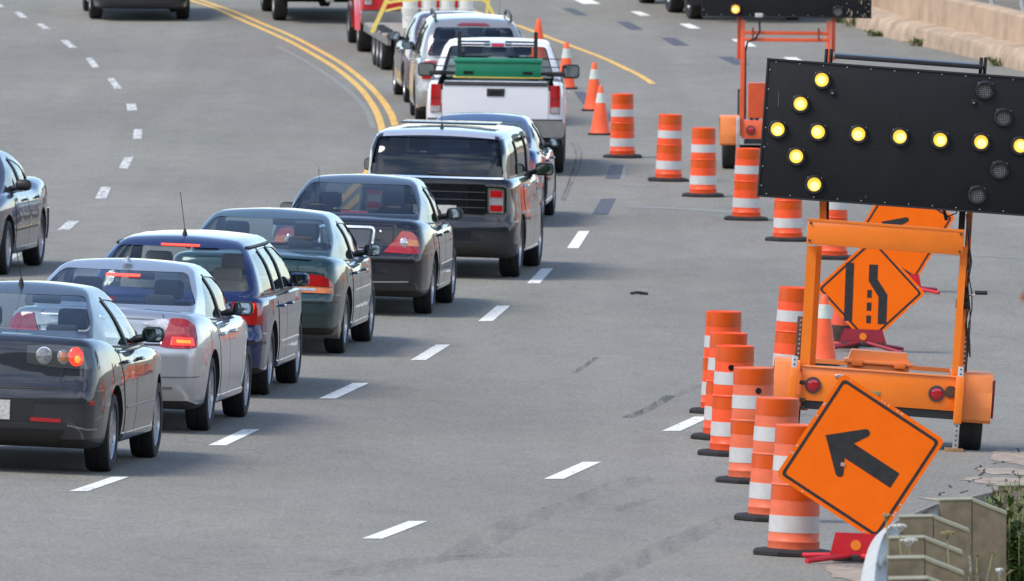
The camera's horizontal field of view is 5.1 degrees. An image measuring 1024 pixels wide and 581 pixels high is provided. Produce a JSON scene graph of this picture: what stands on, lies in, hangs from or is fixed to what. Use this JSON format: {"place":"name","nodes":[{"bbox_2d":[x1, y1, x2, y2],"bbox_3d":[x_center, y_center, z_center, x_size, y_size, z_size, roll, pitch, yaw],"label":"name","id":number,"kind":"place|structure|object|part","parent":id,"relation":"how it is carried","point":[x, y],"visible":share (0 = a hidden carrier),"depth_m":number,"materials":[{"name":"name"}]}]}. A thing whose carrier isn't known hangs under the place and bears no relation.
{"place":"outdoors","nodes":[
{"label":"outdoors","id":0,"kind":"place"},
{"bbox_2d":[0,0,1023,580],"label":"road","id":1,"kind":"structure","parent":0,"point":[468,438],"depth_m":121.96,"materials":[{"name":"grey asphalt"}]},
{"bbox_2d":[0,151,48,273],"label":"sedan car","id":2,"kind":"object","parent":1,"relation":"on","point":[24,216],"visible":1,"depth_m":133.65,"materials":[{"name":"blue metal"}]},
{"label":"side window","id":3,"kind":"part","parent":2,"relation":"part of","materials":[{"name":"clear glass"}]},
{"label":"front door","id":4,"kind":"part","parent":2,"relation":"part of","materials":[{"name":"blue metal"}]},
{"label":"rear door","id":5,"kind":"part","parent":2,"relation":"part of","materials":[{"name":"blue metal"}]},
{"bbox_2d":[0,4,141,258],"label":"lane dashes","id":6,"kind":"object","parent":1,"relation":"on","point":[103,192],"visible":0.96,"depth_m":177.17,"materials":[{"name":"white paint"}]},
{"bbox_2d":[0,240,164,471],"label":"sedan car","id":7,"kind":"object","parent":1,"relation":"on","point":[94,393],"visible":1,"depth_m":91.67,"materials":[{"name":"grey paint"}]},
{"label":"side window","id":8,"kind":"part","parent":7,"relation":"part of","materials":[{"name":"blue glass"}]},
{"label":"rear door","id":9,"kind":"part","parent":7,"relation":"part of","materials":[{"name":"grey paint"}]},
{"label":"front door","id":10,"kind":"part","parent":7,"relation":"part of","materials":[{"name":"grey paint"}]},
{"bbox_2d":[8,256,253,429],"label":"sedan car","id":11,"kind":"object","parent":1,"relation":"on","point":[201,349],"visible":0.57,"depth_m":99.94,"materials":[{"name":"silver metal"}]},
{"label":"side window","id":12,"kind":"part","parent":11,"relation":"part of","materials":[{"name":"blue glass"}]},
{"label":"side window","id":13,"kind":"part","parent":11,"relation":"part of","materials":[{"name":"blue glass"}]},
{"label":"rear door","id":14,"kind":"part","parent":11,"relation":"part of","materials":[{"name":"silver metal"}]},
{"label":"front door","id":15,"kind":"part","parent":11,"relation":"part of","materials":[{"name":"silver metal"}]},
{"bbox_2d":[82,0,189,18],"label":"suv car","id":16,"kind":"object","parent":1,"relation":"on","point":[180,8],"visible":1,"depth_m":218.12,"materials":[{"name":"black paint"}]},
{"bbox_2d":[96,192,308,394],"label":"wagon car","id":17,"kind":"object","parent":1,"relation":"on","point":[274,319],"visible":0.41,"depth_m":107.14,"materials":[{"name":"blue paint"}]},
{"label":"side window","id":18,"kind":"part","parent":17,"relation":"part of","materials":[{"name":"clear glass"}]},
{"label":"side window","id":19,"kind":"part","parent":17,"relation":"part of","materials":[{"name":"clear glass"}]},
{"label":"rear door","id":20,"kind":"part","parent":17,"relation":"part of","materials":[{"name":"blue paint"}]},
{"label":"front door","id":21,"kind":"part","parent":17,"relation":"part of","materials":[{"name":"blue paint"}]},
{"bbox_2d":[173,207,381,352],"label":"sedan car","id":22,"kind":"object","parent":1,"relation":"on","point":[338,296],"visible":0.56,"depth_m":116.14,"materials":[{"name":"green paint"}]},
{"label":"side window","id":23,"kind":"part","parent":22,"relation":"part of","materials":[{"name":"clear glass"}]},
{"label":"side window","id":24,"kind":"part","parent":22,"relation":"part of","materials":[{"name":"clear glass"}]},
{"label":"rear door","id":25,"kind":"part","parent":22,"relation":"part of","materials":[{"name":"green paint"}]},
{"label":"front door","id":26,"kind":"part","parent":22,"relation":"part of","materials":[{"name":"green paint"}]},
{"bbox_2d":[261,0,347,19],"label":"pickup truck","id":27,"kind":"object","parent":1,"relation":"on","point":[278,8],"visible":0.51,"depth_m":219.09,"materials":[{"name":"black paint"}]},
{"bbox_2d":[270,167,462,313],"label":"sedan car","id":28,"kind":"object","parent":1,"relation":"on","point":[404,224],"visible":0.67,"depth_m":125.43,"materials":[{"name":"black paint"}]},
{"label":"side window","id":29,"kind":"part","parent":28,"relation":"part of","materials":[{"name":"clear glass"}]},
{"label":"rear window","id":30,"kind":"part","parent":28,"relation":"part of","materials":[{"name":"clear glass"}]},
{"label":"side window","id":31,"kind":"part","parent":28,"relation":"part of","materials":[{"name":"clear glass"}]},
{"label":"rear door","id":32,"kind":"part","parent":28,"relation":"part of","materials":[{"name":"black paint"}]},
{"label":"front door","id":33,"kind":"part","parent":28,"relation":"part of","materials":[{"name":"black paint"}]},
{"bbox_2d":[347,0,457,51],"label":"pickup truck","id":34,"kind":"object","parent":1,"relation":"on","point":[360,13],"visible":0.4,"depth_m":206.99,"materials":[{"name":"red paint"}]},
{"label":"front door","id":35,"kind":"part","parent":34,"relation":"part of","materials":[{"name":"red paint"}]},
{"bbox_2d":[190,0,655,172],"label":"yellow lines","id":36,"kind":"object","parent":1,"relation":"on","point":[375,109],"visible":0.33,"depth_m":203.38,"materials":[{"name":"paint"}]},
{"bbox_2d":[387,11,483,101],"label":"sedan car","id":37,"kind":"object","parent":1,"relation":"on","point":[401,68],"visible":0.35,"depth_m":190.49,"materials":[{"name":"paint"}]},
{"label":"front door","id":38,"kind":"part","parent":37,"relation":"part of","materials":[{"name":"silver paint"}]},
{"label":"rear door","id":39,"kind":"part","parent":37,"relation":"part of","materials":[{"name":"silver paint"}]},
{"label":"side window","id":40,"kind":"part","parent":37,"relation":"part of","materials":[{"name":"clear glass"}]},
{"bbox_2d":[71,0,799,537],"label":"lane dashes","id":41,"kind":"object","parent":1,"relation":"on","point":[541,274],"visible":0.94,"depth_m":105.03,"materials":[{"name":"white paint"}]},
{"bbox_2d":[364,22,526,69],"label":"flatbed trailer","id":42,"kind":"object","parent":1,"relation":"on","point":[382,51],"visible":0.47,"depth_m":201.57,"materials":[{"name":"grey metal"}]},
{"bbox_2d":[370,0,388,33],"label":"tie down strap","id":43,"kind":"object","parent":42,"relation":"attached to","point":[378,18],"visible":1,"depth_m":202.64,"materials":[{"name":"yellow fabric"}]},
{"bbox_2d":[385,6,400,11],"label":"tie down strap","id":44,"kind":"object","parent":42,"relation":"attached to","point":[395,8],"visible":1,"depth_m":202.48,"materials":[{"name":"yellow fabric"}]},
{"bbox_2d":[401,7,418,28],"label":"pail","id":45,"kind":"object","parent":42,"relation":"on","point":[408,14],"visible":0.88,"depth_m":202.84,"materials":[{"name":"white plastic"}]},
{"bbox_2d":[403,1,417,7],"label":"pail","id":46,"kind":"object","parent":45,"relation":"on","point":[411,4],"visible":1,"depth_m":202.83,"materials":[{"name":"white plastic"}]},
{"bbox_2d":[420,7,437,26],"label":"pail","id":47,"kind":"object","parent":42,"relation":"on","point":[422,9],"visible":0.38,"depth_m":202.88,"materials":[{"name":"white plastic"}]},
{"bbox_2d":[421,0,436,7],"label":"pail","id":48,"kind":"object","parent":47,"relation":"on","point":[428,3],"visible":1,"depth_m":202.86,"materials":[{"name":"white plastic"}]},
{"bbox_2d":[385,0,484,3],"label":"tie down strap","id":49,"kind":"object","parent":42,"relation":"attached to","point":[391,1],"visible":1,"depth_m":202.50,"materials":[{"name":"yellow fabric"}]},
{"bbox_2d":[438,7,455,10],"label":"pail","id":50,"kind":"object","parent":42,"relation":"on","point":[446,9],"visible":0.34,"depth_m":202.88,"materials":[{"name":"white plastic"}]},
{"bbox_2d":[440,0,454,7],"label":"pail","id":51,"kind":"object","parent":50,"relation":"on","point":[447,3],"visible":1,"depth_m":202.89,"materials":[{"name":"white plastic"}]},
{"bbox_2d":[456,8,474,11],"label":"pail","id":52,"kind":"object","parent":42,"relation":"on","point":[466,9],"visible":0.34,"depth_m":202.91,"materials":[{"name":"white plastic"}]},
{"bbox_2d":[458,0,472,7],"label":"pail","id":53,"kind":"object","parent":52,"relation":"on","point":[465,4],"visible":1,"depth_m":202.92,"materials":[{"name":"white plastic"}]},
{"bbox_2d":[484,0,494,14],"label":"tie down strap","id":54,"kind":"object","parent":42,"relation":"attached to","point":[489,7],"visible":0.71,"depth_m":202.43,"materials":[{"name":"yellow fabric"}]},
{"bbox_2d":[364,103,553,276],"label":"suv car","id":55,"kind":"object","parent":1,"relation":"on","point":[483,177],"visible":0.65,"depth_m":134.23,"materials":[{"name":"black paint"}]},
{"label":"side window","id":56,"kind":"part","parent":55,"relation":"part of","materials":[{"name":"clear glass"}]},
{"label":"rear window","id":57,"kind":"part","parent":55,"relation":"part of","materials":[{"name":"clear glass"}]},
{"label":"side window","id":58,"kind":"part","parent":55,"relation":"part of","materials":[{"name":"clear glass"}]},
{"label":"rear door","id":59,"kind":"part","parent":55,"relation":"part of","materials":[{"name":"black paint"}]},
{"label":"front door","id":60,"kind":"part","parent":55,"relation":"part of","materials":[{"name":"black paint"}]},
{"bbox_2d":[403,4,525,119],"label":"suv car","id":61,"kind":"object","parent":1,"relation":"on","point":[437,33],"visible":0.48,"depth_m":181.77,"materials":[{"name":"grey metal"}]},
{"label":"front door","id":62,"kind":"part","parent":61,"relation":"part of","materials":[{"name":"grey metal"}]},
{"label":"rear door","id":63,"kind":"part","parent":61,"relation":"part of","materials":[{"name":"grey metal"}]},
{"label":"side window","id":64,"kind":"part","parent":61,"relation":"part of","materials":[{"name":"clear glass"}]},
{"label":"rear window","id":65,"kind":"part","parent":61,"relation":"part of","materials":[{"name":"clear glass"}]},
{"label":"side window","id":66,"kind":"part","parent":61,"relation":"part of","materials":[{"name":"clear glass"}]},
{"bbox_2d":[418,31,579,172],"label":"pickup truck","id":67,"kind":"object","parent":1,"relation":"on","point":[541,104],"visible":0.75,"depth_m":164.84,"materials":[{"name":"white paint"}]},
{"bbox_2d":[453,57,542,78],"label":"toolbox","id":68,"kind":"object","parent":67,"relation":"in","point":[474,67],"visible":1,"depth_m":165.89,"materials":[{"name":"green paint"}]},
{"bbox_2d":[437,112,562,220],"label":"sedan car","id":69,"kind":"object","parent":1,"relation":"on","point":[540,150],"visible":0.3,"depth_m":150.72,"materials":[{"name":"blue paint"}]},
{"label":"side window","id":70,"kind":"part","parent":69,"relation":"part of","materials":[{"name":"blue glass"}]},
{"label":"rear door","id":71,"kind":"part","parent":69,"relation":"part of","materials":[{"name":"blue paint"}]},
{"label":"front door","id":72,"kind":"part","parent":69,"relation":"part of","materials":[{"name":"blue paint"}]},
{"bbox_2d":[530,18,547,59],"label":"traffic cone","id":73,"kind":"object","parent":1,"relation":"on","point":[541,50],"visible":0.63,"depth_m":205.84,"materials":[{"name":"orange plastic"}]},
{"bbox_2d":[560,42,577,89],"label":"traffic cone","id":74,"kind":"object","parent":1,"relation":"on","point":[566,59],"visible":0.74,"depth_m":195.19,"materials":[{"name":"orange plastic"}]},
{"bbox_2d":[582,62,599,110],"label":"traffic cone","id":75,"kind":"object","parent":1,"relation":"on","point":[592,91],"visible":0.84,"depth_m":187.46,"materials":[{"name":"orange plastic"}]},
{"bbox_2d":[588,86,609,134],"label":"traffic cone","id":76,"kind":"object","parent":1,"relation":"on","point":[600,125],"visible":0.94,"depth_m":179.01,"materials":[{"name":"orange plastic"}]},
{"bbox_2d":[603,93,641,157],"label":"traffic drum","id":77,"kind":"object","parent":1,"relation":"on","point":[622,138],"visible":1,"depth_m":171.16,"materials":[{"name":"orange plastic"}]},
{"bbox_2d":[630,291,647,294],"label":"road debris","id":78,"kind":"object","parent":1,"relation":"on","point":[638,292],"visible":1,"depth_m":131.46,"materials":[{"name":"black rubber"}]},
{"bbox_2d":[276,8,1023,258],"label":"scraped off paint","id":79,"kind":"object","parent":1,"relation":"on","point":[370,118],"visible":0.96,"depth_m":182.25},
{"bbox_2d":[563,8,749,213],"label":"blacked out dashes","id":80,"kind":"object","parent":1,"relation":"on","point":[604,206],"visible":0.82,"depth_m":190.92,"materials":[{"name":"grey paint"}]},
{"bbox_2d":[648,114,688,181],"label":"traffic drum","id":81,"kind":"object","parent":1,"relation":"on","point":[669,156],"visible":1,"depth_m":163.59,"materials":[{"name":"orange plastic"}]},
{"bbox_2d":[682,127,723,197],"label":"traffic drum","id":82,"kind":"object","parent":1,"relation":"on","point":[703,181],"visible":1,"depth_m":158.91,"materials":[{"name":"orange plastic"}]},
{"bbox_2d":[689,310,741,413],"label":"traffic drum","id":83,"kind":"object","parent":1,"relation":"on","point":[723,320],"visible":0.4,"depth_m":106.61,"materials":[{"name":"orange plastic"}]},
{"bbox_2d":[638,0,798,18],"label":"cargo truck","id":84,"kind":"object","parent":1,"relation":"on","point":[693,9],"visible":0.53,"depth_m":221.96,"materials":[{"name":"metal"}]},
{"bbox_2d":[690,331,747,439],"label":"traffic drum","id":85,"kind":"object","parent":1,"relation":"on","point":[731,338],"visible":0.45,"depth_m":101.78,"materials":[{"name":"orange plastic"}]},
{"bbox_2d":[697,344,753,456],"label":"traffic drum","id":86,"kind":"object","parent":1,"relation":"on","point":[729,358],"visible":0.6,"depth_m":98.92,"materials":[{"name":"orange plastic"}]},
{"bbox_2d":[715,366,773,483],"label":"traffic drum","id":87,"kind":"object","parent":1,"relation":"on","point":[751,384],"visible":0.7,"depth_m":94.39,"materials":[{"name":"plastic"}]},
{"bbox_2d":[724,148,767,220],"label":"traffic drum","id":88,"kind":"object","parent":1,"relation":"on","point":[746,205],"visible":0.94,"depth_m":152.09,"materials":[{"name":"orange plastic"}]},
{"bbox_2d":[734,396,798,521],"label":"traffic drum","id":89,"kind":"object","parent":1,"relation":"on","point":[771,412],"visible":0.61,"depth_m":88.43,"materials":[{"name":"plastic"}]},
{"bbox_2d":[765,198,806,241],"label":"traffic drum","id":90,"kind":"object","parent":1,"relation":"on","point":[787,224],"visible":0.52,"depth_m":146.40,"materials":[{"name":"orange plastic"}]},
{"bbox_2d":[701,0,871,168],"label":"arrow board trailer","id":91,"kind":"object","parent":1,"relation":"on","point":[733,129],"visible":0.69,"depth_m":167.61,"materials":[{"name":"metal"}]},
{"bbox_2d":[773,286,803,367],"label":"traffic drum","id":92,"kind":"object","parent":1,"relation":"on","point":[790,304],"visible":0.49,"depth_m":112.97,"materials":[{"name":"orange plastic"}]},
{"bbox_2d":[753,423,829,557],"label":"traffic drum","id":93,"kind":"object","parent":1,"relation":"on","point":[794,523],"visible":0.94,"depth_m":83.33,"materials":[{"name":"plastic"}]},
{"bbox_2d":[815,294,837,365],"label":"traffic cone","id":94,"kind":"object","parent":1,"relation":"on","point":[825,346],"visible":0.72,"depth_m":117.20,"materials":[{"name":"orange plastic"}]},
{"bbox_2d":[821,202,850,259],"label":"traffic drum","id":95,"kind":"object","parent":1,"relation":"on","point":[837,211],"visible":0.31,"depth_m":141.72,"materials":[{"name":"orange plastic"}]},
{"bbox_2d":[831,310,858,348],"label":"traffic cone","id":96,"kind":"object","parent":1,"relation":"on","point":[839,324],"visible":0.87,"depth_m":120.90,"materials":[{"name":"plastic"}]},
{"bbox_2d":[838,18,856,26],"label":"wildflower plant","id":97,"kind":"object","parent":1,"relation":"on","point":[852,21],"visible":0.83,"depth_m":219.54,"materials":[{"name":"green plant"}]},
{"bbox_2d":[777,375,942,562],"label":"road work sign","id":98,"kind":"object","parent":1,"relation":"on","point":[860,457],"visible":0.92,"depth_m":82.76,"materials":[{"name":"orange metal"}]},
{"bbox_2d":[819,248,923,351],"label":"road work sign","id":99,"kind":"object","parent":1,"relation":"on","point":[873,295],"visible":0.89,"depth_m":120.30,"materials":[{"name":"orange metal"}]},
{"bbox_2d":[864,29,883,36],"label":"wildflower plant","id":100,"kind":"object","parent":1,"relation":"on","point":[871,33],"visible":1,"depth_m":216.19,"materials":[{"name":"green plant"}]},
{"bbox_2d":[882,513,890,555],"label":"umbel flower","id":101,"kind":"object","parent":1,"relation":"on","point":[886,516],"visible":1,"depth_m":67.93,"materials":[{"name":"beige plant"}]},
{"bbox_2d":[757,49,1023,451],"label":"arrow board trailer","id":102,"kind":"object","parent":1,"relation":"on","point":[944,141],"visible":0.93,"depth_m":101.35,"materials":[{"name":"metal"}]},
{"bbox_2d":[892,523,906,554],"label":"umbel flower","id":103,"kind":"object","parent":1,"relation":"on","point":[898,525],"visible":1,"depth_m":68.25,"materials":[{"name":"white plant"}]},
{"bbox_2d":[864,205,953,293],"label":"road work sign","id":104,"kind":"object","parent":1,"relation":"on","point":[912,264],"visible":0.23,"depth_m":133.87,"materials":[{"name":"orange metal"}]},
{"bbox_2d":[900,537,917,554],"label":"umbel flower","id":105,"kind":"object","parent":1,"relation":"on","point":[909,539],"visible":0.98,"depth_m":68.24,"materials":[{"name":"white plant"}]},
{"bbox_2d":[903,37,922,45],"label":"wildflower plant","id":106,"kind":"object","parent":1,"relation":"on","point":[915,41],"visible":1,"depth_m":212.82,"materials":[{"name":"green plant"}]},
{"bbox_2d":[826,448,1023,580],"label":"sandy patches","id":107,"kind":"object","parent":1,"relation":"on","point":[999,454],"visible":0.71,"depth_m":96.94,"materials":[{"name":"beige sand"}]},
{"bbox_2d":[861,483,1023,580],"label":"guardrail","id":108,"kind":"object","parent":1,"relation":"on","point":[976,524],"visible":0.94,"depth_m":72.86,"materials":[{"name":"beige concrete"}]},
{"bbox_2d":[941,531,953,564],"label":"umbel flower","id":109,"kind":"object","parent":1,"relation":"on","point":[946,533],"visible":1,"depth_m":67.93,"materials":[{"name":"beige plant"}]},
{"bbox_2d":[938,448,1020,494],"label":"asphalt cracks","id":110,"kind":"object","parent":1,"relation":"on","point":[983,470],"visible":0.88,"depth_m":97.45,"materials":[{"name":"black asphalt"}]},
{"bbox_2d":[969,551,994,580],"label":"wildflower plant","id":111,"kind":"object","parent":1,"relation":"on","point":[976,575],"visible":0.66,"depth_m":75.46,"materials":[{"name":"green plant"}]},
{"bbox_2d":[987,56,1001,65],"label":"wildflower plant","id":112,"kind":"object","parent":1,"relation":"on","point":[994,62],"visible":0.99,"depth_m":205.72,"materials":[{"name":"green plant"}]},
{"bbox_2d":[969,492,1023,560],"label":"wildflower plant","id":113,"kind":"object","parent":1,"relation":"on","point":[1014,509],"visible":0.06,"depth_m":77.65,"materials":[{"name":"green plant"}]},
{"bbox_2d":[985,487,1023,580],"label":"wildflower plant","id":114,"kind":"object","parent":1,"relation":"on","point":[1014,558],"visible":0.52,"depth_m":76.62,"materials":[{"name":"green plant"}]},
{"bbox_2d":[987,472,1023,578],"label":"wildflower plant","id":115,"kind":"object","parent":1,"relation":"on","point":[1014,482],"visible":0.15,"depth_m":78.11,"materials":[{"name":"green plant"}]},
{"bbox_2d":[973,0,1023,10],"bbox_3d":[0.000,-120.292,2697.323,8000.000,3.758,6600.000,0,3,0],"label":"ground","id":116,"kind":"structure","parent":0,"point":[1013,4],"depth_m":228.65,"materials":[{"name":"concrete"}]},
{"bbox_2d":[829,0,1023,70],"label":"concrete wall","id":117,"kind":"structure","parent":116,"relation":"on","point":[973,29],"depth_m":211.35,"materials":[{"name":"concrete"}]},
{"bbox_2d":[995,568,1003,580],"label":"umbel flower","id":118,"kind":"object","parent":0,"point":[998,570],"visible":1,"depth_m":66.78,"materials":[{"name":"white plant"}]}
]}

